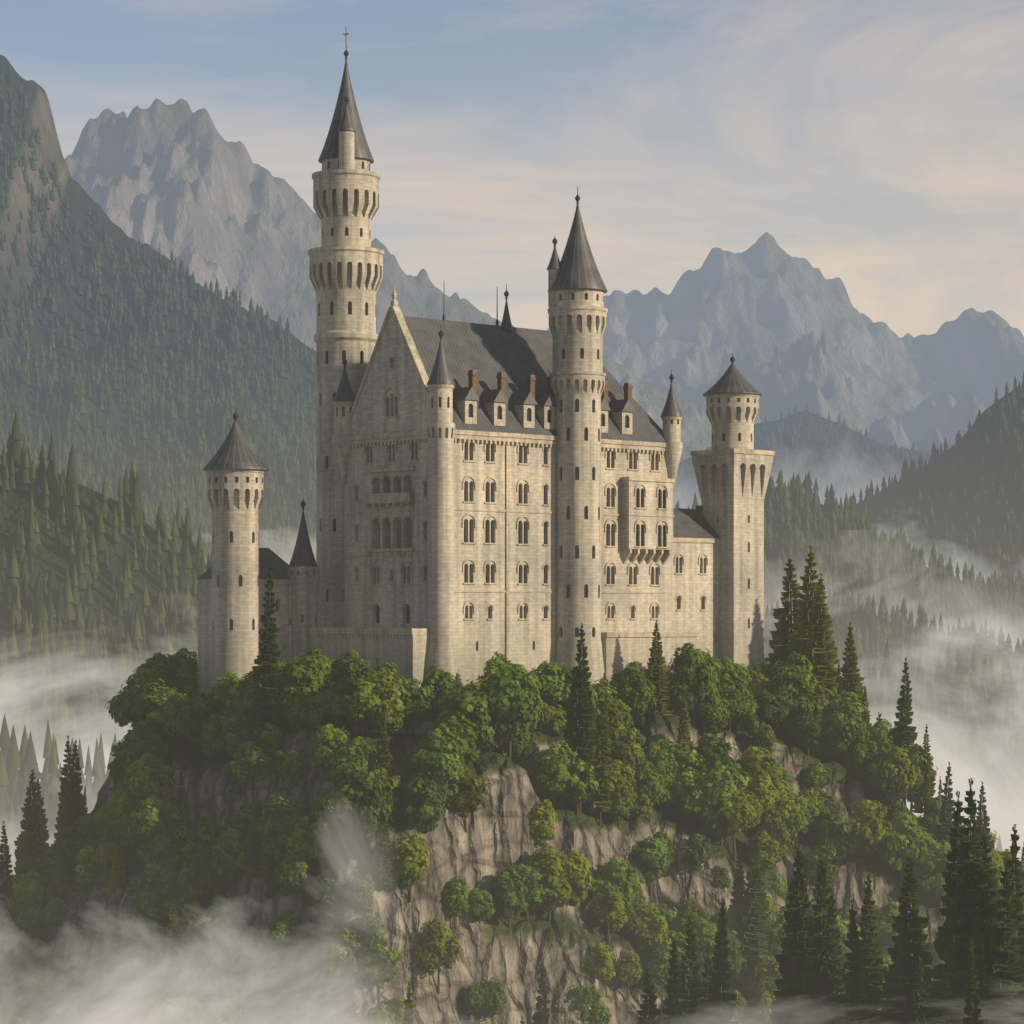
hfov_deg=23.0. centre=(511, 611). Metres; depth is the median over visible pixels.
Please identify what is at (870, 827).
tree
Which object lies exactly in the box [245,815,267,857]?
tree
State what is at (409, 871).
tree
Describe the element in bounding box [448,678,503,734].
tree
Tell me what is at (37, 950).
tree
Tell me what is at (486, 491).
windows
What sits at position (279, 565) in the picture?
block roof
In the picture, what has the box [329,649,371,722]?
tree
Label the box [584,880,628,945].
tree
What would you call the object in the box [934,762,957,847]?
tree
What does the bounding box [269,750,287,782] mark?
tree
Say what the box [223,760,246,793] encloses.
tree
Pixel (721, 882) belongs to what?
tree
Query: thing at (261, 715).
tree
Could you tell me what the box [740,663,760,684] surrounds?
tree
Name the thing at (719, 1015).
tree
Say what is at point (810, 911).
tree
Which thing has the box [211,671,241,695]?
tree
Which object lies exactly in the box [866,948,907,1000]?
tree
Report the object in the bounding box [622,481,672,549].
bay
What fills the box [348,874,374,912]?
tree
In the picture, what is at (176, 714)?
tree
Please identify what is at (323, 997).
tree
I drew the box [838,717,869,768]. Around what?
tree
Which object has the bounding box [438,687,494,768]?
tree
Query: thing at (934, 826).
tree
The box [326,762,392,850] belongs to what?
tree
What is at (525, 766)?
tree
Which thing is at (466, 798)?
tree
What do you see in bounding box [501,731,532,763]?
tree
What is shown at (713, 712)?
tree
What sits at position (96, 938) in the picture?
crag terrain
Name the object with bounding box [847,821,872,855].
tree
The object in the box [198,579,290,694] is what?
castle wall
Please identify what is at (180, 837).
tree
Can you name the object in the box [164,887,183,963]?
tree
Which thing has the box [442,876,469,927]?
tree
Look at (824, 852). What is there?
tree
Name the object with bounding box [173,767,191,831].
tree
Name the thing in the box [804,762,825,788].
tree
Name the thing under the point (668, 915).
tree
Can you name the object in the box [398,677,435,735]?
tree
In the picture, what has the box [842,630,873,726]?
tree
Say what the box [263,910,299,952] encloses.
tree
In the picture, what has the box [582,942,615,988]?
tree
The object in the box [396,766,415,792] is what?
tree
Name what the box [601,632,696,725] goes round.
retaining wall
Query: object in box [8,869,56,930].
tree
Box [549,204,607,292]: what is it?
tower roof
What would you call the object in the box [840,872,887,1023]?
tree
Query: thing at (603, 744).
tree
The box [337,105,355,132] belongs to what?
tall tower roof
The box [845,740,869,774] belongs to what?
tree
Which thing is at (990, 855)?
tree
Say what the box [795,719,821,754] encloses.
tree
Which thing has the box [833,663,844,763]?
tree
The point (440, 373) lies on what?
corner turret roof
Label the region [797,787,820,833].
tree
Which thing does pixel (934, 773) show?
tree
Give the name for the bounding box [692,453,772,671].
square tower
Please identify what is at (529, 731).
tree
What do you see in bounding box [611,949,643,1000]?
tree
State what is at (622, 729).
tree
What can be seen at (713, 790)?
tree
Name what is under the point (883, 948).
tree
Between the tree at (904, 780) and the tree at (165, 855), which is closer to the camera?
the tree at (165, 855)
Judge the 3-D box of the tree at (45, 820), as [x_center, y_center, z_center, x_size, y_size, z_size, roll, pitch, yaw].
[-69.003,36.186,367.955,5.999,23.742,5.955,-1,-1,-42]
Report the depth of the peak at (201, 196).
6372.19 m
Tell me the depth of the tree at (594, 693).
344.02 m
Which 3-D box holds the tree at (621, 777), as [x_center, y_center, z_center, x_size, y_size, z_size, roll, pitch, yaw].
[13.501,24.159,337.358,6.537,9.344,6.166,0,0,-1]
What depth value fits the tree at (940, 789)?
382.78 m
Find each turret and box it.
[286,566,319,659]
[332,405,352,484]
[424,387,458,732]
[663,419,682,489]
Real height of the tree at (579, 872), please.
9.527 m
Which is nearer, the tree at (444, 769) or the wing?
the tree at (444, 769)
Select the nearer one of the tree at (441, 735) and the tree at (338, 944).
the tree at (338, 944)
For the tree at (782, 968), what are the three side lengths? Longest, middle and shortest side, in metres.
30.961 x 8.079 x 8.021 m
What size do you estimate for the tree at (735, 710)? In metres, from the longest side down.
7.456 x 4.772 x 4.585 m
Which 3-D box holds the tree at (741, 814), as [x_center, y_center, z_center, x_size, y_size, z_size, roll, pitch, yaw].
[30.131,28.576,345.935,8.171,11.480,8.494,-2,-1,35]
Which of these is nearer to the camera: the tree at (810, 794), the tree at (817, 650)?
the tree at (810, 794)
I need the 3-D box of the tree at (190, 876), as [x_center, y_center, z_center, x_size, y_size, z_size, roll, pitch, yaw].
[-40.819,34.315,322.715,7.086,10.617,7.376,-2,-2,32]
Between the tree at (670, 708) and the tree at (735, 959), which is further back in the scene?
the tree at (670, 708)
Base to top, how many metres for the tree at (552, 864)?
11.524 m
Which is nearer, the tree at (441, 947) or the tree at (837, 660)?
the tree at (441, 947)
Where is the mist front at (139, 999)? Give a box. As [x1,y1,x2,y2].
[41,956,343,1023]
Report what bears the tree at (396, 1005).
on the crag terrain
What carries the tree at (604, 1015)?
on the crag terrain
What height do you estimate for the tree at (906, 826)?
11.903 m
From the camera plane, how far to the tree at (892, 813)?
361.44 m
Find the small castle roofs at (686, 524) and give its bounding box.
[453,370,720,538]
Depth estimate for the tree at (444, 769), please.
314.99 m
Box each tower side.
[339,130,354,192]
[548,269,559,307]
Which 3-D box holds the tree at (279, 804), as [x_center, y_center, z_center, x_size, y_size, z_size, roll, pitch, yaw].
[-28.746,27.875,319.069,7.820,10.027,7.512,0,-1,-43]
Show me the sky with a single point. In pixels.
(879, 144)
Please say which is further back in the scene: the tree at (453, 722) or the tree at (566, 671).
the tree at (566, 671)
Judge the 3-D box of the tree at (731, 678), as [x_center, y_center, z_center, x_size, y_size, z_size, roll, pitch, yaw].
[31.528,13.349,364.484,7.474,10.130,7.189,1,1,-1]
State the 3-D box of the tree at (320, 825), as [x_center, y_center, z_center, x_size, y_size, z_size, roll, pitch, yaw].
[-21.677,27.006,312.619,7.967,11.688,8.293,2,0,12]
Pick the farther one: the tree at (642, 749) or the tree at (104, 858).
the tree at (642, 749)
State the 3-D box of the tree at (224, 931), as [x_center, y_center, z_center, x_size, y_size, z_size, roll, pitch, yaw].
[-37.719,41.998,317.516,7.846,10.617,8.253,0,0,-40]
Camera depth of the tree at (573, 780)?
331.53 m
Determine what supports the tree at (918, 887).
on the crag terrain
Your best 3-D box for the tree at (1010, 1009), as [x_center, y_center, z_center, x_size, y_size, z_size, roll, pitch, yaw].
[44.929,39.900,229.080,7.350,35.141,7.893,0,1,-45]
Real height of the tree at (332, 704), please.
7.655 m
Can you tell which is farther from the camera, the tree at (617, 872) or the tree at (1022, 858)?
the tree at (1022, 858)
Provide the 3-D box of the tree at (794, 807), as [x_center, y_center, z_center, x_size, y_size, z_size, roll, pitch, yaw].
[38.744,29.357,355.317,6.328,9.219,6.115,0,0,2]
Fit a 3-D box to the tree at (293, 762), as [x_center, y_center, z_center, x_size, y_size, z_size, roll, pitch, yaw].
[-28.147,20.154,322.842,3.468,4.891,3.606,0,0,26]
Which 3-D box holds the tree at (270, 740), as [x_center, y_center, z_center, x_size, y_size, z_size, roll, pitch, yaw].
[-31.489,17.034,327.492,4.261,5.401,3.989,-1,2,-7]
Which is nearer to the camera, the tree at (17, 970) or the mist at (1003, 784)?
the tree at (17, 970)
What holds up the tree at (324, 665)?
on the crag terrain
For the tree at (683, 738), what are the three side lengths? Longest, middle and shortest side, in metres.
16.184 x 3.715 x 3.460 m
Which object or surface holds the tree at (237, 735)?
on the crag terrain
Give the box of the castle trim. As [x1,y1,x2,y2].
[259,284,774,660]
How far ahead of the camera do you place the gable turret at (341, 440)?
354.39 m
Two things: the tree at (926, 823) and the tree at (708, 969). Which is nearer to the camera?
the tree at (708, 969)
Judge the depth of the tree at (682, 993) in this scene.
260.56 m
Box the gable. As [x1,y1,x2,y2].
[351,310,428,435]
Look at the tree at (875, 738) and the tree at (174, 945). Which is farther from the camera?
the tree at (875, 738)
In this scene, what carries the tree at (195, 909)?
on the crag terrain
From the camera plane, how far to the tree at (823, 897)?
257.30 m
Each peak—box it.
[64,99,711,462]
[547,232,1023,453]
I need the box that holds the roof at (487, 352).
[403,316,665,442]
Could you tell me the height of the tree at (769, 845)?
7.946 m
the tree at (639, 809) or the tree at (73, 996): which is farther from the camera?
the tree at (639, 809)
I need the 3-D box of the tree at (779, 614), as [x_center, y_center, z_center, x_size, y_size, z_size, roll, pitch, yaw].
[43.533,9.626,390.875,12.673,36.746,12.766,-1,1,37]
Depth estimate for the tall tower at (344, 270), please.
359.78 m
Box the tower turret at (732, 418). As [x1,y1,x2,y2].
[705,393,759,449]
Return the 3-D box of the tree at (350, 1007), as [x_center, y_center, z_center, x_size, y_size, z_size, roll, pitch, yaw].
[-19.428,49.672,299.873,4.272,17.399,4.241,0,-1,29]
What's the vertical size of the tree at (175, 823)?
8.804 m
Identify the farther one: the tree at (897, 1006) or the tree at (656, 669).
the tree at (656, 669)
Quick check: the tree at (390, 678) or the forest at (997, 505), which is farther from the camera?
the forest at (997, 505)
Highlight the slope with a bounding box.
[0,55,315,555]
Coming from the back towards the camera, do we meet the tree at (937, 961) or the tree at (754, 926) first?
the tree at (937, 961)
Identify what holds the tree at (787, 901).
on the crag terrain
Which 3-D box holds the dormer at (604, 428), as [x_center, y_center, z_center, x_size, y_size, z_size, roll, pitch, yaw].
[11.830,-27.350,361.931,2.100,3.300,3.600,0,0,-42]
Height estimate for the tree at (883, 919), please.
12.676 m
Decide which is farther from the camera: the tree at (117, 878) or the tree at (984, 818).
the tree at (984, 818)
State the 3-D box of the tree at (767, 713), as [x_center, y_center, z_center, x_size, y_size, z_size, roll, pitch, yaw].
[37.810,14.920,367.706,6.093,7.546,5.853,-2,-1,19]
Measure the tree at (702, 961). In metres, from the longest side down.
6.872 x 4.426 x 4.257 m
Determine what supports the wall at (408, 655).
on the crag terrain
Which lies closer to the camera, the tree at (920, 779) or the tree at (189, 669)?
the tree at (189, 669)
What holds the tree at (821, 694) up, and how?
on the crag terrain
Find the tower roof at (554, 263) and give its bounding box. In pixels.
[547,247,560,269]
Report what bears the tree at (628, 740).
on the crag terrain
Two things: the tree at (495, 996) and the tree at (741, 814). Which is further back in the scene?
the tree at (741, 814)
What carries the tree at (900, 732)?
on the crag terrain
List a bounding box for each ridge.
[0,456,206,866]
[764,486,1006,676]
[849,385,1023,584]
[896,677,1021,769]
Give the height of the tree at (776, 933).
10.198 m
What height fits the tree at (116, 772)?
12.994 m
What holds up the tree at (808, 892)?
on the crag terrain
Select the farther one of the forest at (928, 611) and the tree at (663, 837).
the forest at (928, 611)
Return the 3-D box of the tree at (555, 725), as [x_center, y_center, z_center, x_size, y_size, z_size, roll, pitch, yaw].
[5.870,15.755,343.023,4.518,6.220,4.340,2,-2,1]
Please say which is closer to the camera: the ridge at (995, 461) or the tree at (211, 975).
the tree at (211, 975)
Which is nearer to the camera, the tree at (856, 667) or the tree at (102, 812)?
the tree at (102, 812)
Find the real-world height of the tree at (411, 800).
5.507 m
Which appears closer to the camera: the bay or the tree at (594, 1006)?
the tree at (594, 1006)
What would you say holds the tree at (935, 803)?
on the crag terrain
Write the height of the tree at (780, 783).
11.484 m
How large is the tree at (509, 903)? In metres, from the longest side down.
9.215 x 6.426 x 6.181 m
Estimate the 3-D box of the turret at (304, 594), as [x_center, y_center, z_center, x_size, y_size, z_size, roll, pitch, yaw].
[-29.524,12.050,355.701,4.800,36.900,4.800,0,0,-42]
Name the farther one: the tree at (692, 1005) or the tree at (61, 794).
the tree at (61, 794)
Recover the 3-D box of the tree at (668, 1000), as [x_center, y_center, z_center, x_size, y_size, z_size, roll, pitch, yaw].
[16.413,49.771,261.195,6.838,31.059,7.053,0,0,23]
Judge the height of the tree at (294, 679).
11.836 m
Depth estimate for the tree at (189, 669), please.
355.52 m
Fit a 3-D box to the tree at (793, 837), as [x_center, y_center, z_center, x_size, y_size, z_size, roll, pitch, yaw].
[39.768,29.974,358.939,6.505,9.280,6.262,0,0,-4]
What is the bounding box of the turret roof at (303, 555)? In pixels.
[289,509,317,566]
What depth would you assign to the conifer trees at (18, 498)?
1109.12 m
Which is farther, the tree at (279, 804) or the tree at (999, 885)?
the tree at (999, 885)
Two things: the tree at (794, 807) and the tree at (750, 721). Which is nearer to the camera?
the tree at (794, 807)
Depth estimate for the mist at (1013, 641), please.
1800.00 m
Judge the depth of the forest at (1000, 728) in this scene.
1193.92 m
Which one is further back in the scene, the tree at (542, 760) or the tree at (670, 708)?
the tree at (670, 708)
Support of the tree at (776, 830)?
on the crag terrain
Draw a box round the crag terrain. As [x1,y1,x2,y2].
[0,708,1001,1023]
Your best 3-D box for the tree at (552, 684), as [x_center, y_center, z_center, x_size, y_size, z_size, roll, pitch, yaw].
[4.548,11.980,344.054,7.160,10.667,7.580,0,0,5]
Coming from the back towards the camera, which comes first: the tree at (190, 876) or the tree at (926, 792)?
the tree at (926, 792)
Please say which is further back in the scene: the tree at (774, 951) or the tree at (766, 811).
the tree at (766, 811)
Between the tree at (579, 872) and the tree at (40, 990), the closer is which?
the tree at (579, 872)
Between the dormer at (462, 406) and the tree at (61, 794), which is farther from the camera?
the tree at (61, 794)
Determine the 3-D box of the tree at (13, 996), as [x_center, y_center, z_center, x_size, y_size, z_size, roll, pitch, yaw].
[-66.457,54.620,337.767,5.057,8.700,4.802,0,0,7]
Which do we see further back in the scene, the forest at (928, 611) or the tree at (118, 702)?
the forest at (928, 611)
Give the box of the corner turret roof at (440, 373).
[427,340,454,385]
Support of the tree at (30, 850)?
on the crag terrain
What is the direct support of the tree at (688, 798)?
on the crag terrain
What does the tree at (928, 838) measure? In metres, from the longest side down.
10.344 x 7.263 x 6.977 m
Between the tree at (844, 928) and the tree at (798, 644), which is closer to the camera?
the tree at (844, 928)
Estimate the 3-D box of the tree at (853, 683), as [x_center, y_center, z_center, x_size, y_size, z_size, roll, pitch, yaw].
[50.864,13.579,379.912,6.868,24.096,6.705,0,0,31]
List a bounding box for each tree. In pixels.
[0,822,16,937]
[0,987,24,1021]
[0,993,39,1023]
[3,947,31,986]
[7,768,47,907]
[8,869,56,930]
[9,1015,30,1023]
[22,997,59,1023]
[25,970,59,1001]
[27,938,48,975]
[30,886,54,917]
[34,882,49,943]
[35,778,50,853]
[40,897,68,928]
[44,976,57,1020]
[48,740,89,895]
[50,736,75,851]
[63,814,108,864]
[67,986,72,1002]
[71,982,75,1000]
[74,968,85,1000]
[75,846,105,886]
[83,787,87,812]
[89,840,120,869]
[92,802,121,840]
[105,686,134,727]
[105,787,139,826]
[107,740,123,776]
[107,749,149,806]
[107,828,125,900]
[110,780,119,804]
[113,720,168,772]
[117,752,175,805]
[121,658,170,702]
[121,678,172,725]
[125,874,142,892]
[127,795,181,863]
[127,862,177,929]
[144,881,202,933]
[146,687,187,735]
[148,651,191,695]
[151,829,194,867]
[162,695,192,748]
[164,840,214,900]
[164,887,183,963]
[165,647,197,698]
[167,820,195,854]
[171,800,189,880]
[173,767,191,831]
[178,905,204,930]
[181,886,194,964]
[183,689,225,737]
[187,903,242,961]
[189,815,228,895]
[195,845,228,894]
[196,712,226,758]
[204,942,218,998]
[204,951,219,988]
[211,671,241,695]
[211,674,248,719]
[211,827,252,894]
[220,697,246,735]
[223,713,257,757]
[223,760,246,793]
[230,741,271,800]
[230,800,267,850]
[234,665,261,709]
[243,783,266,873]
[244,685,283,710]
[245,561,283,733]
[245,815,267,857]
[254,722,283,757]
[256,793,306,840]
[261,809,307,862]
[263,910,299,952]
[268,662,286,711]
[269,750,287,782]
[274,853,308,894]
[276,655,326,714]
[278,750,307,787]
[280,656,298,664]
[283,692,309,729]
[283,816,327,861]
[295,981,333,1023]
[297,647,332,692]
[300,690,327,730]
[302,969,319,1023]
[307,723,347,775]
[307,785,353,852]
[308,877,344,913]
[319,671,334,692]
[322,690,350,721]
[322,928,363,979]
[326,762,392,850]
[327,742,376,788]
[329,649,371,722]
[332,736,376,773]
[338,956,359,1023]
[340,672,398,736]
[348,787,368,821]
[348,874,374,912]
[348,907,389,966]
[357,941,403,1001]
[362,1003,401,1023]
[370,662,410,736]
[371,672,407,727]
[371,766,400,809]
[373,798,397,892]
[375,700,403,742]
[376,714,399,814]
[386,997,415,1023]
[391,831,431,901]
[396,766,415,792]
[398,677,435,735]
[398,750,424,789]
[402,772,446,833]
[402,779,424,806]
[402,982,414,1023]
[412,723,466,784]
[412,739,464,819]
[415,918,462,993]
[418,663,460,722]
[426,711,480,765]
[435,709,464,724]
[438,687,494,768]
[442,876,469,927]
[444,767,487,831]
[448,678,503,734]
[462,982,489,1023]
[463,887,495,920]
[468,1020,490,1023]
[473,977,506,1023]
[478,651,507,683]
[483,660,543,758]
[483,735,503,751]
[486,707,506,751]
[488,866,531,927]
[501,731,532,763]
[510,863,554,921]
[513,725,533,757]
[517,856,552,916]
[518,760,533,784]
[524,661,569,714]
[527,844,574,920]
[528,799,556,846]
[530,775,550,801]
[531,743,581,808]
[531,962,550,1023]
[532,699,553,734]
[539,706,567,736]
[541,662,598,720]
[550,740,580,808]
[560,623,600,811]
[561,758,598,814]
[561,850,595,905]
[564,750,593,810]
[565,686,599,718]
[565,984,611,1023]
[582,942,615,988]
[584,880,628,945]
[588,692,612,824]
[588,992,600,1023]
[589,680,617,705]
[590,858,642,908]
[594,697,626,738]
[594,728,639,782]
[598,759,636,824]
[600,720,641,770]
[602,789,633,830]
[606,661,655,716]
[611,678,655,727]
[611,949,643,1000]
[613,697,633,727]
[621,900,646,944]
[624,722,636,817]
[625,867,646,904]
[628,787,652,826]
[630,727,645,747]
[631,740,647,781]
[631,836,673,894]
[632,906,671,953]
[633,689,657,718]
[634,760,672,823]
[636,966,660,1023]
[638,748,649,761]
[638,902,680,952]
[643,671,669,697]
[643,742,668,761]
[645,621,673,718]
[645,945,672,996]
[649,732,675,749]
[650,750,680,813]
[654,830,677,861]
[659,932,698,983]
[660,742,705,805]
[662,767,707,822]
[662,941,680,1023]
[665,692,673,713]
[666,643,716,725]
[669,648,724,726]
[670,679,697,711]
[671,912,713,1023]
[673,706,693,717]
[673,898,709,930]
[675,689,692,770]
[681,833,712,871]
[681,916,717,958]
[683,979,701,1023]
[686,732,737,775]
[694,692,731,734]
[694,765,753,846]
[696,949,715,988]
[699,784,763,861]
[700,898,738,1023]
[701,947,713,1012]
[708,909,743,949]
[708,930,747,982]
[713,865,730,889]
[713,993,725,1023]
[715,655,747,686]
[717,669,753,729]
[720,685,742,730]
[728,845,745,938]
[730,989,746,1019]
[732,693,755,735]
[734,759,748,786]
[735,745,780,827]
[736,836,771,993]
[737,710,761,744]
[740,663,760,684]
[745,768,780,830]
[745,830,777,871]
[745,953,783,1023]
[746,674,772,701]
[748,722,776,753]
[751,659,776,686]
[752,834,785,869]
[752,895,780,928]
[752,982,779,1023]
[754,688,789,729]
[756,814,793,852]
[759,767,790,828]
[764,655,774,666]
[764,924,786,955]
[767,667,821,744]
[767,873,787,899]
[768,556,804,663]
[769,688,792,737]
[769,878,802,1023]
[770,945,777,1023]
[771,651,817,684]
[773,766,796,791]
[773,790,809,833]
[773,906,787,927]
[774,846,832,1023]
[777,618,790,670]
[784,891,810,905]
[786,545,834,667]
[788,680,836,756]
[788,883,810,895]
[789,790,813,845]
[794,958,823,1023]
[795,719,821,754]
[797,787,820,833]
[802,845,839,886]
[804,573,844,693]
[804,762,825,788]
[806,900,840,951]
[808,787,840,832]
[809,766,830,788]
[811,819,835,958]
[811,857,845,1023]
[813,694,854,761]
[815,812,856,860]
[816,692,869,766]
[818,888,846,1023]
[822,915,862,961]
[830,634,840,675]
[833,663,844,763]
[835,904,857,923]
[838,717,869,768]
[838,899,876,1023]
[840,622,869,767]
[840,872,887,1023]
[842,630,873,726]
[844,717,886,777]
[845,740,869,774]
[845,799,892,860]
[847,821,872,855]
[851,685,871,775]
[860,901,901,948]
[862,742,892,802]
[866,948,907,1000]
[873,719,905,744]
[874,923,912,970]
[876,712,882,722]
[877,746,919,809]
[877,812,929,889]
[879,854,933,1023]
[882,765,901,872]
[891,657,920,811]
[902,744,926,806]
[902,831,937,895]
[910,743,937,812]
[911,956,932,1023]
[912,724,935,813]
[912,840,969,918]
[915,815,935,837]
[917,884,938,906]
[920,861,946,907]
[923,796,948,824]
[924,791,972,1023]
[927,942,944,980]
[932,821,941,842]
[933,778,992,1023]
[933,981,956,1023]
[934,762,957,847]
[937,776,942,798]
[956,832,1002,990]
[961,906,992,1023]
[962,937,983,1023]
[965,825,1005,861]
[969,846,998,889]
[975,781,994,866]
[981,857,1023,1023]
[987,865,1015,904]
[990,824,1023,1021]
[991,850,1003,886]
[999,849,1023,888]
[1016,881,1023,924]
[1020,841,1023,888]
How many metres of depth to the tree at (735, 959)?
330.81 m
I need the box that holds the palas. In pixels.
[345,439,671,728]
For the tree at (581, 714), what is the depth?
333.82 m
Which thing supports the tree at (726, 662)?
on the crag terrain
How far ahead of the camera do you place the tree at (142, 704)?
346.20 m
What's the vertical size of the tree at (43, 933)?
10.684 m
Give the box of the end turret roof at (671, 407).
[660,383,682,416]
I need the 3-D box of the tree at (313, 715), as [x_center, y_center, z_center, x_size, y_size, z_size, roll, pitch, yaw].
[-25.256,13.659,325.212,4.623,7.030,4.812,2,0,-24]
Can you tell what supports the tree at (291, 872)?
on the crag terrain
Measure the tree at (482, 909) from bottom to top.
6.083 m
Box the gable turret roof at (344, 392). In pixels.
[332,368,355,401]
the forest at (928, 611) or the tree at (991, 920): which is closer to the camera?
the tree at (991, 920)
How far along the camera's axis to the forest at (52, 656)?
1055.35 m
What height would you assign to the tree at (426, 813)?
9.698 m
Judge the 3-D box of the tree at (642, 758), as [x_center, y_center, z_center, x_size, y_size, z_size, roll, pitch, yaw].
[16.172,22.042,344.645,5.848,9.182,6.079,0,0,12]
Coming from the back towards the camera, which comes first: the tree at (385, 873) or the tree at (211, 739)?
the tree at (211, 739)
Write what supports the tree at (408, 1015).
on the crag terrain
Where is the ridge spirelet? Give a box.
[501,299,512,330]
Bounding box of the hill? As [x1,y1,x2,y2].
[673,411,931,508]
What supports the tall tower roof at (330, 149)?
on the tall tower at (344, 270)
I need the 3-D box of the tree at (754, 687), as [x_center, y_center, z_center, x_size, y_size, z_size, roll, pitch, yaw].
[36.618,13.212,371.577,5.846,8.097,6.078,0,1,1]
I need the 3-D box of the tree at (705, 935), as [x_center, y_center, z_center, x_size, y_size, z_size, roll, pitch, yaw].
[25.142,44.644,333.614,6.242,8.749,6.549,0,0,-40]
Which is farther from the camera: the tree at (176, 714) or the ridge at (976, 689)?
the ridge at (976, 689)
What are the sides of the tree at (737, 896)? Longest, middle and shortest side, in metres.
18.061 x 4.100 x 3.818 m
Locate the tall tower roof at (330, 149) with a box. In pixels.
[318,59,373,163]
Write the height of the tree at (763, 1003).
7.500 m
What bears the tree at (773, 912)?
on the crag terrain
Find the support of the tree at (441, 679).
on the crag terrain
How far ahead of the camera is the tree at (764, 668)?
377.21 m
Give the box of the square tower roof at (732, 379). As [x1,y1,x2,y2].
[703,363,762,396]
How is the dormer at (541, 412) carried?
on the roof at (487, 352)
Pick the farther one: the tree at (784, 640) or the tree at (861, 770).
the tree at (784, 640)
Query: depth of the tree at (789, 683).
367.49 m
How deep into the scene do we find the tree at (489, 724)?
327.71 m
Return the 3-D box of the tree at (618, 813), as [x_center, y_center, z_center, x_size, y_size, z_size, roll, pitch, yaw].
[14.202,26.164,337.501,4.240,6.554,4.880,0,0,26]
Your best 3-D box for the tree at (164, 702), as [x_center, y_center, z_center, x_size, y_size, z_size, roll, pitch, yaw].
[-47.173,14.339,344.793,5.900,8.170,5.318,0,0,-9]
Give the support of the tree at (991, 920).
on the crag terrain
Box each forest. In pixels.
[0,63,315,564]
[0,410,211,874]
[673,402,939,508]
[675,468,1023,690]
[838,373,1023,603]
[842,632,1023,850]
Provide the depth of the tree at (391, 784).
313.09 m
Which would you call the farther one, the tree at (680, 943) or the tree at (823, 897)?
the tree at (680, 943)
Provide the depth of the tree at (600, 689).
348.13 m
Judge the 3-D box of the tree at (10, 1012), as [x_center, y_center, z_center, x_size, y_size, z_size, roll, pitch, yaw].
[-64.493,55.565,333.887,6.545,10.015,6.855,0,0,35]
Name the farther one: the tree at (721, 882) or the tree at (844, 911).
the tree at (844, 911)
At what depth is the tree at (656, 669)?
355.49 m
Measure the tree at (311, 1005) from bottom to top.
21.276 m
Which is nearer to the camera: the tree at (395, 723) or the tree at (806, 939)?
the tree at (806, 939)
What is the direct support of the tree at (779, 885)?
on the crag terrain
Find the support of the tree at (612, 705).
on the crag terrain
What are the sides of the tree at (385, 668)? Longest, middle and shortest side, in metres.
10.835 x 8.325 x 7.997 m
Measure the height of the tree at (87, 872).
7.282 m
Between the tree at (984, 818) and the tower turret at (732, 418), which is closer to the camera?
the tree at (984, 818)
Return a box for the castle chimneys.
[468,372,702,524]
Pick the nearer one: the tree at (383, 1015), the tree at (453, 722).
the tree at (383, 1015)
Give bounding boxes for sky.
[0,0,1023,337]
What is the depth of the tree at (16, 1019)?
319.35 m
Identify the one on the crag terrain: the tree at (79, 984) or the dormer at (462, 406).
the tree at (79, 984)
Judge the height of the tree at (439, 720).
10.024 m
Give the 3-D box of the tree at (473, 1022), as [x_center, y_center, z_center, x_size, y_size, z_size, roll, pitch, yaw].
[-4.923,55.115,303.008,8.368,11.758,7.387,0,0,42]
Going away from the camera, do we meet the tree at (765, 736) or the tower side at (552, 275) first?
the tower side at (552, 275)
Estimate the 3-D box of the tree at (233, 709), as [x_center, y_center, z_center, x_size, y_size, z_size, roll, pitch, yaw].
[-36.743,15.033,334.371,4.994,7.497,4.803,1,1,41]
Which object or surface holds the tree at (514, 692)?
on the crag terrain
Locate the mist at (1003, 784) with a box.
[0,633,1023,863]
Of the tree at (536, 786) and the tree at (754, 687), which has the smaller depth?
the tree at (536, 786)
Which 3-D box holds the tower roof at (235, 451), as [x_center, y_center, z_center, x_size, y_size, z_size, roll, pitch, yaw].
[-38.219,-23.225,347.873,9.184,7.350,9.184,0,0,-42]
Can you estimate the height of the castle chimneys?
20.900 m
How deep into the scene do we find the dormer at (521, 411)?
350.97 m
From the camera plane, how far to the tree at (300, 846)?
312.77 m
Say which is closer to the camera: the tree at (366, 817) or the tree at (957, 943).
the tree at (957, 943)
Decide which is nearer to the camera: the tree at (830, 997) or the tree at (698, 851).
the tree at (830, 997)
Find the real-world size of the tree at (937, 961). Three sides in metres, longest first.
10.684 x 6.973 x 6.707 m
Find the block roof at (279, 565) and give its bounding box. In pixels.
[197,548,289,578]
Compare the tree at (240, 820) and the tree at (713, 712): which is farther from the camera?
the tree at (713, 712)
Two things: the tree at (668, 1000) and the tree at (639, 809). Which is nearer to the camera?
the tree at (668, 1000)
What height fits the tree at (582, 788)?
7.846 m
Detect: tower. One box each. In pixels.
[206,469,264,691]
[308,157,383,627]
[548,289,607,685]
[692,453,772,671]
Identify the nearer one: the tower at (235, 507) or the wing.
the tower at (235, 507)
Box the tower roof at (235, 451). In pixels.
[202,421,268,471]
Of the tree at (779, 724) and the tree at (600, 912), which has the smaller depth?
the tree at (600, 912)
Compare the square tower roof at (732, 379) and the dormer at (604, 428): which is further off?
the square tower roof at (732, 379)
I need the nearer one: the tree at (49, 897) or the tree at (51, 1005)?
the tree at (51, 1005)
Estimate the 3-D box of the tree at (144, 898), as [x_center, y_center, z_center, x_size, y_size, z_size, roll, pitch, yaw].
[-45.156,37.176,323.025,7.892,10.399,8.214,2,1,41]
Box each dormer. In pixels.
[454,400,476,423]
[483,402,504,425]
[513,404,534,427]
[535,406,554,429]
[601,410,607,432]
[611,411,631,434]
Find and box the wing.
[672,542,719,660]
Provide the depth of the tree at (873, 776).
368.23 m

